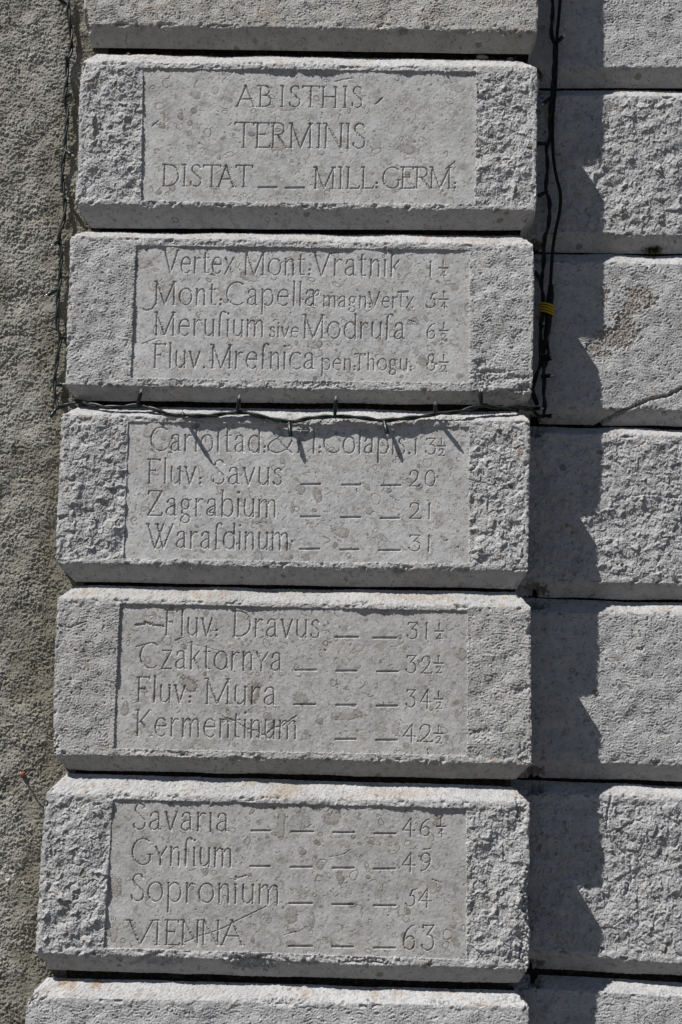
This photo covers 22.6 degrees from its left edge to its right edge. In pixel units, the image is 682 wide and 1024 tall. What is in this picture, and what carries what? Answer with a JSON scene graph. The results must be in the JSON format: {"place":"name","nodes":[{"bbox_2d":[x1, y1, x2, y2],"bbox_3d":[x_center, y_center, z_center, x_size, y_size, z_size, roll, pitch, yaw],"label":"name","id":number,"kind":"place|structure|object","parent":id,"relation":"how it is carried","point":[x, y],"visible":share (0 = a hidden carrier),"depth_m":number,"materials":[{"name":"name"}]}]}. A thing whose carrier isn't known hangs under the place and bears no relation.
{"place":"outdoors","nodes":[
{"label":"outdoors","id":0,"kind":"place"},
{"label":"ground","id":1,"kind":"structure","parent":0,"visible":0},
{"bbox_2d":[0,0,108,1023],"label":"rendered wall","id":2,"kind":"structure","parent":1,"relation":"on","point":[36,580],"depth_m":3.09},
{"bbox_2d":[67,48,520,989],"bbox_3d":[-0.081,-0.032,3.180,0.793,2.361,0.262,1,-9,2],"label":"joint","id":3,"kind":"object","parent":1,"relation":"on","point":[357,982],"visible":0.01,"depth_m":3.05,"materials":[{"name":"grey concrete"}]},
{"bbox_2d":[508,974,681,1023],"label":"wall stone block","id":4,"kind":"structure","parent":1,"relation":"on","point":[550,999],"depth_m":2.95,"materials":[{"name":"stone"}]},
{"bbox_2d":[511,779,681,974],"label":"wall stone block","id":5,"kind":"structure","parent":4,"relation":"on","point":[604,887],"depth_m":2.98,"materials":[{"name":"stone"}]},
{"bbox_2d":[517,597,681,781],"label":"wall stone block","id":6,"kind":"structure","parent":5,"relation":"on","point":[606,689],"depth_m":3.03,"materials":[{"name":"stone"}]},
{"bbox_2d":[514,426,681,599],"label":"wall stone block","id":7,"kind":"structure","parent":6,"relation":"on","point":[605,512],"depth_m":3.08,"materials":[{"name":"stone"}]},
{"bbox_2d":[516,254,681,426],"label":"wall stone block","id":8,"kind":"structure","parent":7,"relation":"on","point":[615,341],"depth_m":3.13,"materials":[{"name":"stone"}]},
{"bbox_2d":[518,90,681,253],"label":"wall stone block","id":9,"kind":"structure","parent":8,"relation":"on","point":[618,156],"depth_m":3.18,"materials":[{"name":"stone"}]},
{"bbox_2d":[521,0,681,87],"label":"wall stone block","id":10,"kind":"structure","parent":9,"relation":"on","point":[620,44],"depth_m":3.23,"materials":[{"name":"stone"}]},
{"bbox_2d":[539,0,561,340],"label":"power cable","id":11,"kind":"object","parent":10,"relation":"attached to","point":[548,307],"visible":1,"depth_m":3.15,"materials":[{"name":"black plastic"}]},
{"bbox_2d":[636,246,662,256],"bbox_3d":[0.576,-0.487,3.179,0.055,0.027,0.027,1,-9,2],"label":"moss tuft","id":12,"kind":"object","parent":8,"relation":"on","point":[652,251],"visible":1,"depth_m":3.17,"materials":[{"name":"plant"}]},
{"bbox_2d":[513,88,681,983],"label":"joint","id":13,"kind":"object","parent":1,"relation":"on","point":[534,973],"visible":0.06,"depth_m":3.06,"materials":[{"name":"grey concrete"}]},
{"bbox_2d":[25,977,528,1023],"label":"plain stone block","id":14,"kind":"structure","parent":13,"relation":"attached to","point":[52,1000],"depth_m":2.88,"materials":[{"name":"stone"}]},
{"bbox_2d":[35,773,530,982],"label":"inscribed stone block","id":15,"kind":"structure","parent":14,"relation":"on","point":[284,878],"depth_m":2.91,"materials":[{"name":"stone"}]},
{"bbox_2d":[53,585,531,778],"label":"inscribed stone block","id":16,"kind":"structure","parent":15,"relation":"on","point":[354,682],"depth_m":2.96,"materials":[{"name":"stone"}]},
{"bbox_2d":[55,406,530,591],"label":"inscribed stone block","id":17,"kind":"structure","parent":16,"relation":"on","point":[146,495],"depth_m":3.01,"materials":[{"name":"stone"}]},
{"bbox_2d":[65,231,534,412],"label":"inscribed stone block","id":18,"kind":"structure","parent":17,"relation":"on","point":[404,319],"depth_m":3.06,"materials":[{"name":"stone"}]},
{"bbox_2d":[44,0,535,439],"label":"string lights","id":19,"kind":"object","parent":18,"relation":"hanging from","point":[137,404],"visible":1,"depth_m":3.05,"materials":[{"name":"black plastic"}]},
{"bbox_2d":[75,54,538,237],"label":"inscribed stone block","id":20,"kind":"structure","parent":18,"relation":"on","point":[243,142],"depth_m":3.11,"materials":[{"name":"stone"}]},
{"bbox_2d":[84,0,538,64],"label":"plain stone block","id":21,"kind":"structure","parent":20,"relation":"on","point":[471,26],"depth_m":3.15,"materials":[{"name":"stone"}]},
{"bbox_2d":[476,54,487,59],"bbox_3d":[0.261,-0.839,3.151,0.023,0.009,0.015,1,-9,2],"label":"joint pebble","id":22,"kind":"object","parent":20,"relation":"on","point":[482,57],"visible":1,"depth_m":3.15,"materials":[{"name":"grey stone"}]},
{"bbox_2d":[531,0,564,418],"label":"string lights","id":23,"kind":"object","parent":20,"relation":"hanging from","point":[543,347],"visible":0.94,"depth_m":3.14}
]}

